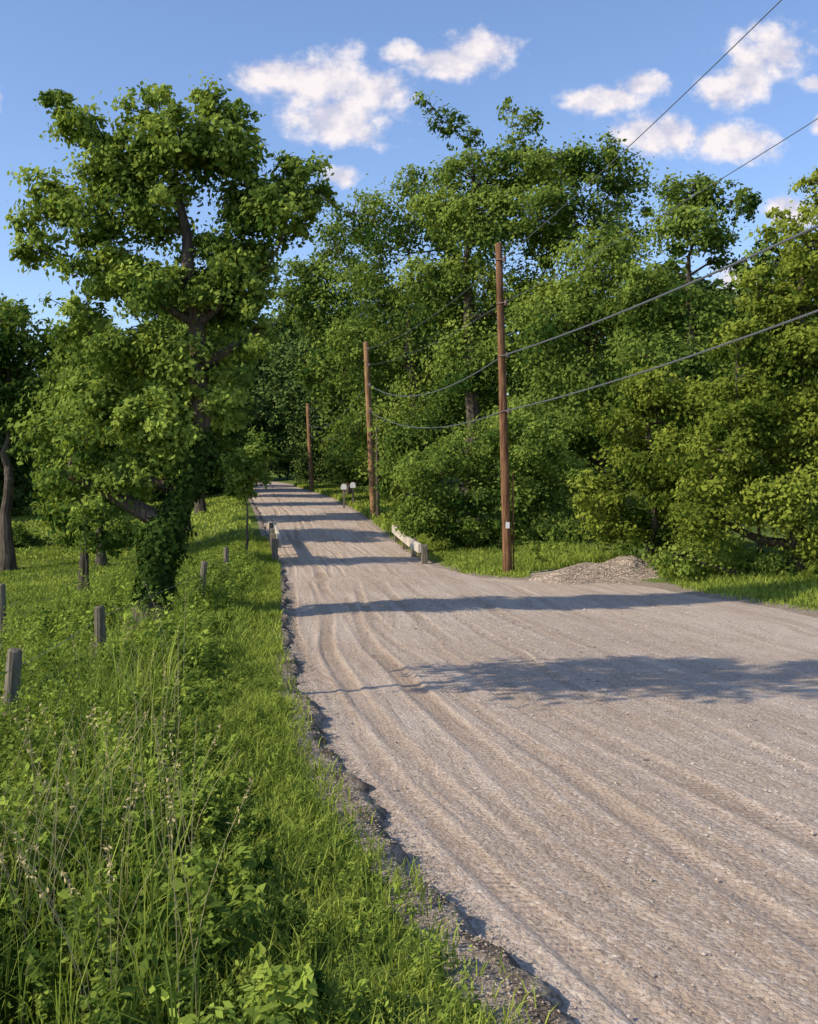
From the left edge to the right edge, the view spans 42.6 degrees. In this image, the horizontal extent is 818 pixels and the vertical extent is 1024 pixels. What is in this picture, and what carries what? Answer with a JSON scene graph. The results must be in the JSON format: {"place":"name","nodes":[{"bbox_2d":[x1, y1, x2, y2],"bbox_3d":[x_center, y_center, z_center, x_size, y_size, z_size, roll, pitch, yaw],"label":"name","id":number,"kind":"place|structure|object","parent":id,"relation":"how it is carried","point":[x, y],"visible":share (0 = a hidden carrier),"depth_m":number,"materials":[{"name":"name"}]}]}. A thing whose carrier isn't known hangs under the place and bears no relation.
{"place":"outdoors","nodes":[
{"label":"outdoors","id":0,"kind":"place"},
{"bbox_2d":[0,396,817,1023],"bbox_3d":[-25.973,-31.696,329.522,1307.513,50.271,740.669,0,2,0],"label":"ground terrain","id":1,"kind":"structure","parent":0,"point":[390,850],"depth_m":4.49,"materials":[{"name":"green plant"}]},
{"bbox_2d":[0,584,6,643],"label":"field fence post","id":2,"kind":"object","parent":1,"relation":"on","point":[2,598],"visible":0.69,"depth_m":18.01,"materials":[{"name":"grey wood"}]},
{"bbox_2d":[0,291,63,571],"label":"walnut tree","id":3,"kind":"object","parent":1,"relation":"on","point":[18,374],"visible":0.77,"depth_m":37.44,"materials":[{"name":"green plant"}]},
{"bbox_2d":[12,522,53,547],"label":"hawthorn bush","id":4,"kind":"object","parent":1,"relation":"on","point":[22,536],"visible":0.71,"depth_m":44.83,"materials":[{"name":"green plant"}]},
{"bbox_2d":[51,529,94,547],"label":"hawthorn bush","id":5,"kind":"object","parent":1,"relation":"on","point":[60,541],"visible":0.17,"depth_m":44.12,"materials":[{"name":"green plant"}]},
{"bbox_2d":[0,315,166,591],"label":"ash tree","id":6,"kind":"object","parent":1,"relation":"on","point":[109,540],"visible":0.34,"depth_m":28.52,"materials":[{"name":"green plant"}]},
{"bbox_2d":[61,493,109,592],"bbox_3d":[-6.753,0.964,22.018,1.030,2.752,0.939,-2,2,-44],"label":"oak sapling","id":7,"kind":"object","parent":1,"relation":"on","point":[78,521],"visible":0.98,"depth_m":22.02,"materials":[{"name":"green plant"}]},
{"bbox_2d":[25,317,154,565],"bbox_3d":[-11.136,-2.392,37.663,4.714,9.026,4.788,0,2,0],"label":"ash tree","id":8,"kind":"object","parent":1,"relation":"on","point":[102,560],"visible":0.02,"depth_m":37.36,"materials":[{"name":"green plant"}]},
{"bbox_2d":[0,547,228,739],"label":"wire fence","id":9,"kind":"object","parent":1,"relation":"on","point":[14,662],"visible":0.54,"depth_m":8.74,"materials":[{"name":"grey wood"}]},
{"bbox_2d":[94,518,146,546],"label":"hawthorn bush","id":10,"kind":"object","parent":1,"relation":"on","point":[130,534],"visible":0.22,"depth_m":42.65,"materials":[{"name":"green plant"}]},
{"bbox_2d":[0,582,252,1023],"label":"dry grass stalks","id":11,"kind":"object","parent":1,"relation":"on","point":[62,873],"visible":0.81,"depth_m":4.16,"materials":[{"name":"green plant"}]},
{"bbox_2d":[3,71,337,631],"bbox_3d":[-3.819,-2.394,17.144,5.380,9.088,2.888,0,2,0],"label":"maple tree","id":12,"kind":"object","parent":1,"relation":"on","point":[113,174],"visible":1,"depth_m":16.64,"materials":[{"name":"green plant"}]},
{"bbox_2d":[138,292,250,434],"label":"ash tree","id":13,"kind":"object","parent":1,"relation":"on","point":[171,327],"depth_m":90.81,"materials":[{"name":"green plant"}]},
{"bbox_2d":[142,305,259,531],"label":"ash tree","id":14,"kind":"object","parent":1,"relation":"on","point":[244,375],"visible":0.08,"depth_m":46.46,"materials":[{"name":"green plant"}]},
{"bbox_2d":[155,277,253,503],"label":"ash tree","id":15,"kind":"object","parent":1,"relation":"on","point":[236,433],"depth_m":73.76,"materials":[{"name":"green plant"}]},
{"bbox_2d":[164,271,264,513],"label":"ash tree","id":16,"kind":"object","parent":1,"relation":"on","point":[201,506],"visible":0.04,"depth_m":59.78,"materials":[{"name":"green plant"}]},
{"bbox_2d":[222,425,246,483],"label":"ash tree","id":17,"kind":"object","parent":1,"relation":"on","point":[238,436],"depth_m":108.82,"materials":[{"name":"green plant"}]},
{"bbox_2d":[212,426,284,556],"bbox_3d":[-4.704,-0.413,30.105,1.999,4.126,2.051,1,2,21],"label":"oak sapling","id":18,"kind":"object","parent":1,"relation":"on","point":[242,480],"visible":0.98,"depth_m":29.90,"materials":[{"name":"green plant"}]},
{"bbox_2d":[269,522,280,560],"bbox_3d":[-4.523,0.960,35.303,0.275,0.869,9.795,0,2,-8],"label":"timber guardrail","id":19,"kind":"object","parent":1,"relation":"on","point":[275,538],"visible":0.83,"depth_m":32.37,"materials":[{"name":"grey wood"}]},
{"bbox_2d":[306,403,313,490],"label":"utility pole","id":20,"kind":"object","parent":1,"relation":"on","point":[310,466],"visible":0.89,"depth_m":89.73,"materials":[{"name":"brown wood"}]},
{"bbox_2d":[267,213,394,494],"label":"elm tree","id":21,"kind":"object","parent":1,"relation":"on","point":[305,293],"visible":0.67,"depth_m":70.48,"materials":[{"name":"green plant"}]},
{"bbox_2d":[341,484,346,507],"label":"mailbox","id":22,"kind":"object","parent":1,"relation":"on","point":[343,487],"visible":0.87,"depth_m":56.94,"materials":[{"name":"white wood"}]},
{"bbox_2d":[350,482,355,502],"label":"mailbox","id":23,"kind":"object","parent":1,"relation":"on","point":[352,485],"visible":0.84,"depth_m":57.34,"materials":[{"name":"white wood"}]},
{"bbox_2d":[320,434,393,495],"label":"hawthorn bush","id":24,"kind":"object","parent":1,"relation":"on","point":[338,463],"visible":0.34,"depth_m":61.50,"materials":[{"name":"green plant"}]},
{"bbox_2d":[363,341,375,517],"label":"utility pole","id":25,"kind":"object","parent":1,"relation":"on","point":[372,482],"visible":0.94,"depth_m":47.80,"materials":[{"name":"brown wood"}]},
{"bbox_2d":[375,417,379,518],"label":"tree trunk","id":26,"kind":"object","parent":1,"relation":"on","point":[377,483],"visible":0.62,"depth_m":46.91,"materials":[{"name":"brown plant"}]},
{"bbox_2d":[0,524,817,1023],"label":"roadside weeds","id":27,"kind":"object","parent":1,"relation":"on","point":[210,818],"visible":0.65,"depth_m":4.80,"materials":[{"name":"green plant"}]},
{"bbox_2d":[0,221,817,517],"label":"distant forest","id":28,"kind":"object","parent":1,"relation":"on","point":[280,408],"visible":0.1,"depth_m":108.11,"materials":[{"name":"green plant"}]},
{"bbox_2d":[311,162,524,499],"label":"elm tree","id":29,"kind":"object","parent":1,"relation":"on","point":[410,365],"visible":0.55,"depth_m":51.33,"materials":[{"name":"green plant"}]},
{"bbox_2d":[358,386,483,523],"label":"hawthorn bush","id":30,"kind":"object","parent":1,"relation":"on","point":[405,439],"visible":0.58,"depth_m":43.35,"materials":[{"name":"green plant"}]},
{"bbox_2d":[365,91,599,521],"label":"oak tree","id":31,"kind":"object","parent":1,"relation":"on","point":[458,210],"visible":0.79,"depth_m":42.13,"materials":[{"name":"green plant"}]},
{"bbox_2d":[375,389,615,551],"bbox_3d":[3.047,-1.090,34.124,8.324,5.724,5.132,0,2,0],"label":"hawthorn bush","id":32,"kind":"object","parent":1,"relation":"on","point":[432,505],"visible":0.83,"depth_m":33.38,"materials":[{"name":"green plant"}]},
{"bbox_2d":[495,242,513,573],"bbox_3d":[2.364,-2.485,25.872,0.513,8.261,0.367,0,2,0],"label":"utility pole","id":33,"kind":"object","parent":1,"relation":"on","point":[505,501],"visible":0.91,"depth_m":25.86,"materials":[{"name":"brown wood"}]},
{"bbox_2d":[309,0,817,439],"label":"overhead wires","id":34,"kind":"object","parent":33,"relation":"attached to","point":[742,260],"visible":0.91,"depth_m":17.61,"materials":[{"name":"black metal"}]},
{"bbox_2d":[475,126,686,523],"bbox_3d":[6.652,-6.830,39.173,8.655,14.880,8.694,0,2,0],"label":"oak tree","id":35,"kind":"object","parent":1,"relation":"on","point":[582,373],"visible":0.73,"depth_m":38.67,"materials":[{"name":"green plant"}]},
{"bbox_2d":[522,555,665,585],"bbox_3d":[4.700,1.380,25.104,4.200,0.647,4.900,0,2,0],"label":"gravel pile","id":36,"kind":"object","parent":1,"relation":"on","point":[623,569],"visible":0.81,"depth_m":24.80,"materials":[{"name":"gravel"}]},
{"bbox_2d":[561,358,769,562],"bbox_3d":[6.200,-1.095,25.746,4.975,5.328,4.626,0,2,0],"label":"locust tree","id":37,"kind":"object","parent":1,"relation":"on","point":[661,395],"visible":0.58,"depth_m":25.48,"materials":[{"name":"green plant"}]},
{"bbox_2d":[589,170,781,484],"bbox_3d":[9.317,-5.394,34.945,6.831,12.161,6.470,0,2,0],"label":"oak tree","id":38,"kind":"object","parent":1,"relation":"on","point":[699,314],"visible":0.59,"depth_m":34.37,"materials":[{"name":"green plant"}]},
{"bbox_2d":[641,525,816,581],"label":"hawthorn bush","id":39,"kind":"object","parent":1,"relation":"on","point":[724,558],"visible":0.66,"depth_m":23.53,"materials":[{"name":"green plant"}]},
{"bbox_2d":[645,166,817,580],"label":"locust tree","id":40,"kind":"object","parent":1,"relation":"on","point":[747,425],"visible":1,"depth_m":22.42,"materials":[{"name":"green plant"}]},
{"bbox_2d":[0,0,817,394],"label":"sky","id":41,"kind":"structure","parent":0,"point":[339,79],"materials":[{"name":"blue"}]},
{"bbox_2d":[225,478,817,1023],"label":"gravel road","id":42,"kind":"structure","parent":0,"point":[331,552],"depth_m":6.95,"materials":[{"name":"grey gravel"}]},
{"bbox_2d":[392,525,427,563],"bbox_3d":[-0.052,1.052,34.693,0.275,0.901,8.549,0,2,-6],"label":"timber guardrail","id":43,"kind":"object","parent":42,"relation":"on","point":[414,545],"visible":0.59,"depth_m":32.50,"materials":[{"name":"white wood"}]}
]}

